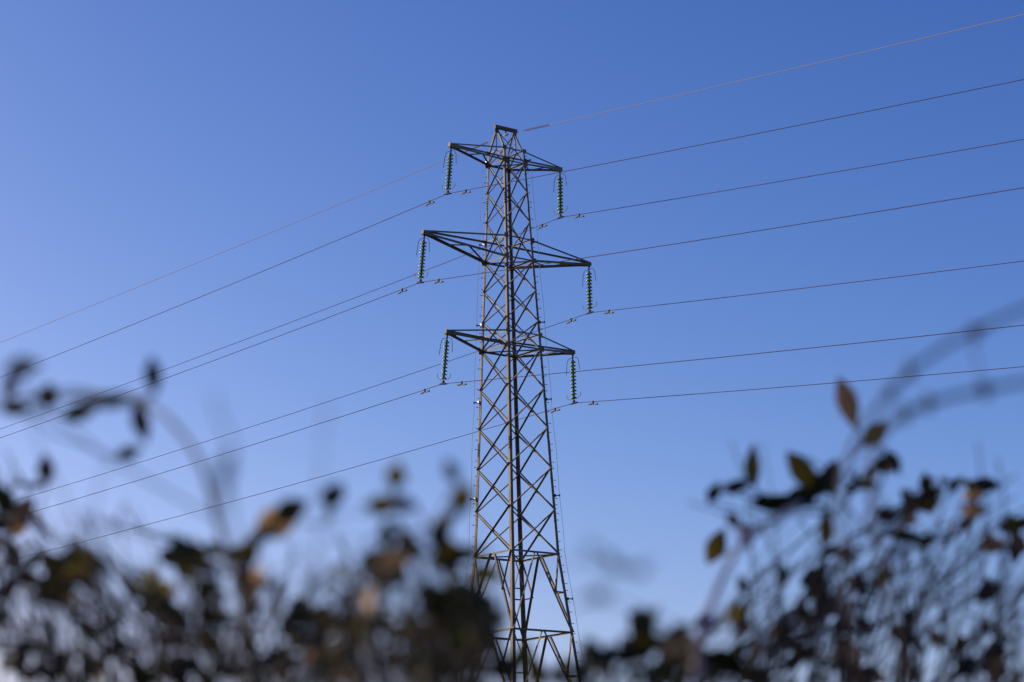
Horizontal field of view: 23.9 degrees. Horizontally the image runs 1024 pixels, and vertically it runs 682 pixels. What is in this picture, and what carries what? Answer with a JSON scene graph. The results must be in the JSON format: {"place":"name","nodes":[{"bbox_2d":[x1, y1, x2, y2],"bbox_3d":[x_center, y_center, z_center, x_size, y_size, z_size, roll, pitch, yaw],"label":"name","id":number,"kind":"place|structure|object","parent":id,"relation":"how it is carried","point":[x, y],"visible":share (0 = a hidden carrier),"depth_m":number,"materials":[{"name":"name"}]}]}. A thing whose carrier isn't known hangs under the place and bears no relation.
{"place":"outdoors","nodes":[
{"label":"outdoors","id":0,"kind":"place"},
{"bbox_2d":[0,0,1023,681],"label":"sky","id":1,"kind":"structure","parent":0,"point":[142,142],"materials":[{"name":"blue"}]},
{"label":"ground","id":2,"kind":"structure","parent":0,"visible":0},
{"bbox_2d":[0,420,222,681],"bbox_3d":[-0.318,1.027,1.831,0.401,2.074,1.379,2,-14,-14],"label":"bramble bush","id":3,"kind":"object","parent":2,"relation":"on","point":[56,583],"visible":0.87,"depth_m":2.06,"materials":[{"name":"green plant"}]},
{"bbox_2d":[0,355,263,681],"bbox_3d":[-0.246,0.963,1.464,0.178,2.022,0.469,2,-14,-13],"label":"arching cane","id":4,"kind":"object","parent":2,"relation":"on","point":[47,396],"visible":0.97,"depth_m":1.74,"materials":[{"name":"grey plant"}]},
{"bbox_2d":[63,482,389,681],"bbox_3d":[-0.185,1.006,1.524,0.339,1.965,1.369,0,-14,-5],"label":"leafy shrub","id":5,"kind":"object","parent":2,"relation":"on","point":[278,522],"visible":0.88,"depth_m":1.84,"materials":[{"name":"green plant"}]},
{"bbox_2d":[212,392,256,681],"bbox_3d":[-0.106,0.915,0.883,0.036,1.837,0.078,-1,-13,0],"label":"upright cane","id":6,"kind":"object","parent":2,"relation":"on","point":[224,472],"visible":1,"depth_m":1.10,"materials":[{"name":"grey plant"}]},
{"bbox_2d":[314,397,328,681],"bbox_3d":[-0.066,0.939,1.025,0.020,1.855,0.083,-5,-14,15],"label":"upright cane","id":7,"kind":"object","parent":2,"relation":"on","point":[318,573],"visible":0.98,"depth_m":1.20,"materials":[{"name":"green plant"}]},
{"bbox_2d":[249,459,530,681],"bbox_3d":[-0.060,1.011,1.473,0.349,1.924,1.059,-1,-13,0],"label":"leafy shrub","id":8,"kind":"object","parent":2,"relation":"on","point":[458,614],"visible":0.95,"depth_m":1.65,"materials":[{"name":"green plant"}]},
{"bbox_2d":[421,124,591,681],"bbox_3d":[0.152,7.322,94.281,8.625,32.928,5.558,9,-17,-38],"label":"electricity pylon","id":9,"kind":"object","parent":2,"relation":"on","point":[514,356],"visible":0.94,"depth_m":95.58,"materials":[{"name":"metal"}]},
{"bbox_2d":[414,234,429,283],"bbox_3d":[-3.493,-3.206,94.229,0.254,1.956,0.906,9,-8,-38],"label":"insulator string","id":10,"kind":"object","parent":9,"relation":"hanging from","point":[422,256],"visible":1,"depth_m":94.18,"materials":[{"name":"green glass"}]},
{"bbox_2d":[1,187,1023,437],"bbox_3d":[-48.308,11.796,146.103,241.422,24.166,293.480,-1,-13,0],"label":"power line","id":11,"kind":"object","parent":10,"relation":"hanging from","point":[587,257],"visible":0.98,"depth_m":85.42,"materials":[{"name":"grey metal"}]},
{"bbox_2d":[437,334,452,384],"bbox_3d":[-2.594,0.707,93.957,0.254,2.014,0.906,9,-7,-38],"label":"insulator string","id":12,"kind":"object","parent":9,"relation":"hanging from","point":[444,370],"visible":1,"depth_m":93.91,"materials":[{"name":"green glass"}]},
{"bbox_2d":[37,325,1023,510],"bbox_3d":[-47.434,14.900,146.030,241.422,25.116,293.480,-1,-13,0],"label":"power line","id":13,"kind":"object","parent":12,"relation":"hanging from","point":[567,372],"visible":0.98,"depth_m":87.14,"materials":[{"name":"grey metal"}]},
{"bbox_2d":[441,147,455,194],"bbox_3d":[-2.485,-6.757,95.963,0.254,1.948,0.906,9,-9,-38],"label":"insulator string","id":14,"kind":"object","parent":9,"relation":"hanging from","point":[449,168],"visible":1,"depth_m":95.93,"materials":[{"name":"green glass"}]},
{"bbox_2d":[0,79,1023,377],"bbox_3d":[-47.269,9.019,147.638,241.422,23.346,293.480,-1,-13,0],"label":"power line","id":15,"kind":"object","parent":14,"relation":"hanging from","point":[574,169],"visible":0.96,"depth_m":89.73,"materials":[{"name":"grey metal"}]},
{"bbox_2d":[553,171,567,218],"bbox_3d":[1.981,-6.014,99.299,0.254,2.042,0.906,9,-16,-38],"label":"insulator string","id":16,"kind":"object","parent":9,"relation":"hanging from","point":[560,205],"visible":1,"depth_m":99.25,"materials":[{"name":"green glass"}]},
{"bbox_2d":[1,139,1023,428],"bbox_3d":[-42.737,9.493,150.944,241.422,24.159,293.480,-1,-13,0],"label":"power line","id":17,"kind":"object","parent":16,"relation":"hanging from","point":[573,215],"visible":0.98,"depth_m":96.68,"materials":[{"name":"grey metal"}]},
{"bbox_2d":[566,354,580,404],"bbox_3d":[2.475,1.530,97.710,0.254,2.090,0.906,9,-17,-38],"label":"insulator string","id":18,"kind":"object","parent":9,"relation":"hanging from","point":[573,386],"visible":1,"depth_m":97.66,"materials":[{"name":"green glass"}]},
{"bbox_2d":[1,366,1023,562],"bbox_3d":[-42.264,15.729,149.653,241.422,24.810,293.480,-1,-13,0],"label":"power line","id":19,"kind":"object","parent":18,"relation":"hanging from","point":[584,402],"visible":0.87,"depth_m":95.80,"materials":[{"name":"grey metal"}]},
{"bbox_2d":[582,268,596,314],"bbox_3d":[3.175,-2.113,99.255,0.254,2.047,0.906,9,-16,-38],"label":"insulator string","id":20,"kind":"object","parent":9,"relation":"hanging from","point":[589,293],"visible":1,"depth_m":99.21,"materials":[{"name":"green glass"}]},
{"bbox_2d":[15,261,1022,500],"bbox_3d":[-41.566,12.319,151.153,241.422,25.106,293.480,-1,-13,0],"label":"power line","id":21,"kind":"object","parent":20,"relation":"hanging from","point":[562,322],"visible":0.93,"depth_m":97.61,"materials":[{"name":"grey metal"}]},
{"bbox_3d":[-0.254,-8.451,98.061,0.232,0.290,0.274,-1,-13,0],"label":"earth wire clamp","id":22,"kind":"object","parent":9,"relation":"attached to","visible":0},
{"bbox_2d":[0,14,1023,342],"bbox_3d":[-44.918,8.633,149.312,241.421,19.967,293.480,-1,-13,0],"label":"earth wire","id":23,"kind":"object","parent":22,"relation":"attached to","point":[560,122],"visible":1,"depth_m":93.93,"materials":[{"name":"grey metal"}]},
{"bbox_2d":[479,540,659,681],"bbox_3d":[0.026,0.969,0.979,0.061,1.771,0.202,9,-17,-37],"label":"bent twig","id":24,"kind":"object","parent":2,"relation":"on","point":[612,561],"visible":1,"depth_m":1.14,"materials":[{"name":"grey plant"}]},
{"bbox_2d":[573,587,710,681],"bbox_3d":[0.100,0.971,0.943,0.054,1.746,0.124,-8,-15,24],"label":"bent twig","id":25,"kind":"object","parent":2,"relation":"on","point":[599,595],"visible":1,"depth_m":1.10,"materials":[{"name":"plant"}]},
{"bbox_2d":[517,599,809,681],"bbox_3d":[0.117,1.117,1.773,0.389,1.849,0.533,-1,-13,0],"label":"leafy shrub","id":26,"kind":"object","parent":2,"relation":"on","point":[645,643],"visible":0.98,"depth_m":1.80,"materials":[{"name":"green plant"}]},
{"bbox_2d":[687,500,801,681],"bbox_3d":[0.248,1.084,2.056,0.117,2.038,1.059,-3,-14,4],"label":"pink cane","id":27,"kind":"object","parent":2,"relation":"on","point":[715,550],"visible":0.98,"depth_m":2.30,"materials":[{"name":"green plant"}]},
{"bbox_2d":[706,377,900,681],"bbox_3d":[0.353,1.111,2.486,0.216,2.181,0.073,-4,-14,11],"label":"leafy cane","id":28,"kind":"object","parent":2,"relation":"on","point":[811,482],"visible":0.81,"depth_m":2.70,"materials":[{"name":"green plant"}]},
{"bbox_2d":[679,440,1023,681],"bbox_3d":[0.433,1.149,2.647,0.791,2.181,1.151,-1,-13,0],"label":"twiggy bush","id":29,"kind":"object","parent":2,"relation":"on","point":[991,664],"visible":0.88,"depth_m":2.78,"materials":[{"name":"brown plant"}]},
{"bbox_2d":[839,306,1023,681],"bbox_3d":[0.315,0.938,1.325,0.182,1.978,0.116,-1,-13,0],"label":"arching cane","id":30,"kind":"object","parent":2,"relation":"on","point":[973,332],"visible":0.98,"depth_m":1.50,"materials":[{"name":"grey plant"}]},
{"bbox_2d":[867,380,1023,681],"bbox_3d":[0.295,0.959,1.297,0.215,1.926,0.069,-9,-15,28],"label":"arching cane","id":31,"kind":"object","parent":2,"relation":"on","point":[928,402],"visible":1,"depth_m":1.50,"materials":[{"name":"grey plant"}]}
]}

